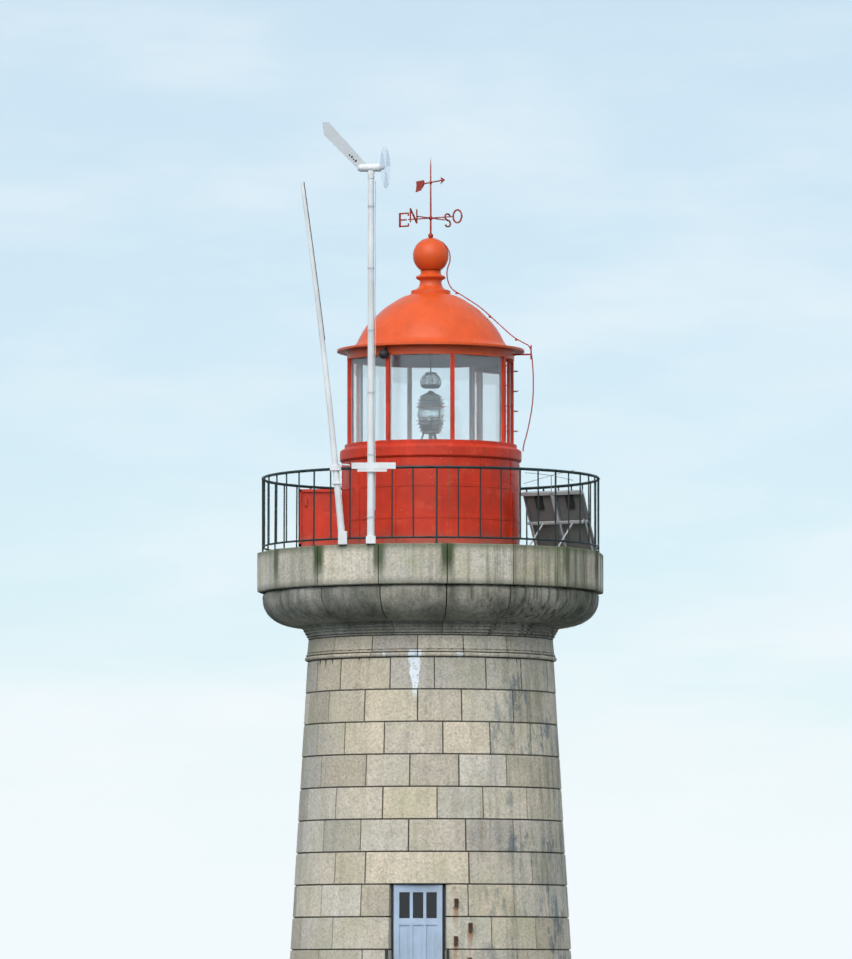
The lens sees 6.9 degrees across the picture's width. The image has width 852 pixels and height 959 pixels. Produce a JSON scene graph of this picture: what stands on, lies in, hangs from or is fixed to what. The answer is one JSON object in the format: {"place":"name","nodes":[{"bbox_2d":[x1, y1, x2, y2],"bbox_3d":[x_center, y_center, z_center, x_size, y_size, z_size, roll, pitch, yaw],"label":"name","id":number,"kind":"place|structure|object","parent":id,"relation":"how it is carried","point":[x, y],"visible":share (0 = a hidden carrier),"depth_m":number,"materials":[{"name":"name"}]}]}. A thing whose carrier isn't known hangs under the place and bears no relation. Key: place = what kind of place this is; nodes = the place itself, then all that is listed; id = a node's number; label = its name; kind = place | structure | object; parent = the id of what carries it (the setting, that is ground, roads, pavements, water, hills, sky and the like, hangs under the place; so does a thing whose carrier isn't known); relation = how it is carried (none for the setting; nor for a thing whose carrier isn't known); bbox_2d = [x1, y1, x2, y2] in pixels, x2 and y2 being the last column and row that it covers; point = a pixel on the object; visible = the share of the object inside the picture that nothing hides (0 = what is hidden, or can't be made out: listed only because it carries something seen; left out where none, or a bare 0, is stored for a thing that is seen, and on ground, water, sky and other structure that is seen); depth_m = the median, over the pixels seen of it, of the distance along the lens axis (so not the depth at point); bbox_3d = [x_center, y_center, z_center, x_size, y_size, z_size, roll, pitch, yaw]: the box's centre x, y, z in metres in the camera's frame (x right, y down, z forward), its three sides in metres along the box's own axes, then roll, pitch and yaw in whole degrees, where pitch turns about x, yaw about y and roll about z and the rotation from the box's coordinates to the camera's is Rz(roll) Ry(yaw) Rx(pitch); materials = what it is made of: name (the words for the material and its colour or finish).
{"place":"outdoors","nodes":[
{"label":"outdoors","id":0,"kind":"place"},
{"bbox_2d":[0,0,851,958],"label":"sky","id":1,"kind":"structure","parent":0,"point":[653,198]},
{"bbox_2d":[290,657,570,958],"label":"tower shaft","id":2,"kind":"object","parent":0,"point":[429,835],"visible":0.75,"depth_m":97.20,"materials":[{"name":"beige stone"}]},
{"bbox_2d":[391,884,444,958],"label":"tower door","id":3,"kind":"structure","parent":2,"relation":"in","point":[417,921],"depth_m":96.83,"materials":[{"name":"wood"}]},
{"bbox_2d":[292,635,568,957],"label":"joint","id":4,"kind":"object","parent":2,"relation":"in","point":[410,754],"visible":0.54,"depth_m":97.22,"materials":[{"name":"grey concrete"}]},
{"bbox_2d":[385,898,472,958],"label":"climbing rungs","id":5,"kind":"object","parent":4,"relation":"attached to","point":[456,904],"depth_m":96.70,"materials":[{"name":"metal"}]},
{"bbox_2d":[309,621,551,639],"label":"molding","id":6,"kind":"structure","parent":4,"relation":"on","point":[442,632],"depth_m":97.36,"materials":[{"name":"grey stone"}]},
{"bbox_2d":[305,635,556,661],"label":"neck band","id":7,"kind":"object","parent":2,"relation":"on","point":[386,644],"visible":0.69,"depth_m":97.40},
{"bbox_2d":[263,584,598,639],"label":"cornice","id":8,"kind":"structure","parent":7,"relation":"on","point":[310,612],"depth_m":97.17,"materials":[{"name":"grey concrete"}]},
{"bbox_2d":[257,543,602,594],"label":"gallery slab","id":9,"kind":"structure","parent":8,"relation":"on","point":[427,563],"depth_m":96.90,"materials":[{"name":"grey concrete"}]},
{"bbox_2d":[262,465,599,551],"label":"gallery railing","id":10,"kind":"object","parent":9,"relation":"on","point":[314,487],"visible":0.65,"depth_m":97.50,"materials":[{"name":"black metal"}]},
{"bbox_2d":[298,489,337,546],"bbox_3d":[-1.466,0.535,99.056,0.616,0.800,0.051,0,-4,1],"label":"equipment cabinet","id":11,"kind":"structure","parent":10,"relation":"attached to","point":[322,513],"depth_m":99.07,"materials":[{"name":"red metal"}]},
{"bbox_2d":[300,182,346,544],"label":"whip aerial","id":12,"kind":"object","parent":10,"relation":"on","point":[335,467],"visible":0.98,"depth_m":97.07,"materials":[{"name":"white paint"}]},
{"bbox_2d":[304,182,324,338],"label":"whip aerial feeder","id":13,"kind":"object","parent":12,"relation":"attached to","point":[314,258],"visible":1,"depth_m":97.25,"materials":[{"name":"grey metal"}]},
{"bbox_2d":[322,122,395,543],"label":"wind turbine","id":14,"kind":"object","parent":10,"relation":"on","point":[335,138],"visible":0.92,"depth_m":96.92,"materials":[{"name":"white metal"}]},
{"bbox_2d":[380,147,389,187],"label":"turbine rotor","id":15,"kind":"object","parent":14,"relation":"attached to","point":[385,167],"visible":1,"depth_m":97.06,"materials":[{"name":"white plastic"}]},
{"bbox_2d":[340,439,521,544],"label":"lantern base wall","id":16,"kind":"structure","parent":9,"relation":"on","point":[445,452],"depth_m":97.95,"materials":[{"name":"red metal"}]},
{"bbox_2d":[347,353,517,443],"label":"lantern mullions","id":17,"kind":"object","parent":16,"relation":"on","point":[350,401],"visible":0.73,"depth_m":98.79,"materials":[{"name":"red metal"}]},
{"bbox_2d":[337,238,523,367],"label":"lantern roof","id":18,"kind":"structure","parent":17,"relation":"on","point":[431,315],"depth_m":98.58,"materials":[{"name":"orange metal"}]},
{"bbox_2d":[379,346,388,358],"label":"eave lamp","id":19,"kind":"object","parent":18,"relation":"attached to","point":[384,353],"visible":1,"depth_m":98.07,"materials":[{"name":"black metal"}]},
{"bbox_2d":[399,160,533,450],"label":"weather vane and conductor","id":20,"kind":"object","parent":18,"relation":"attached to","point":[420,185],"visible":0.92,"depth_m":99.18,"materials":[{"name":"paint"}]},
{"bbox_2d":[352,354,509,442],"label":"lantern glass","id":21,"kind":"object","parent":17,"relation":"in","point":[486,402],"depth_m":99.42,"materials":[{"name":"clear glass"}]},
{"bbox_2d":[521,470,596,549],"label":"solar panel","id":22,"kind":"object","parent":9,"relation":"on","point":[546,514],"visible":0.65,"depth_m":98.67,"materials":[{"name":"black"}]},
{"bbox_2d":[416,354,445,438],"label":"fresnel optic","id":23,"kind":"object","parent":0,"point":[430,425],"depth_m":99.00,"materials":[{"name":"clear glass"}]}
]}

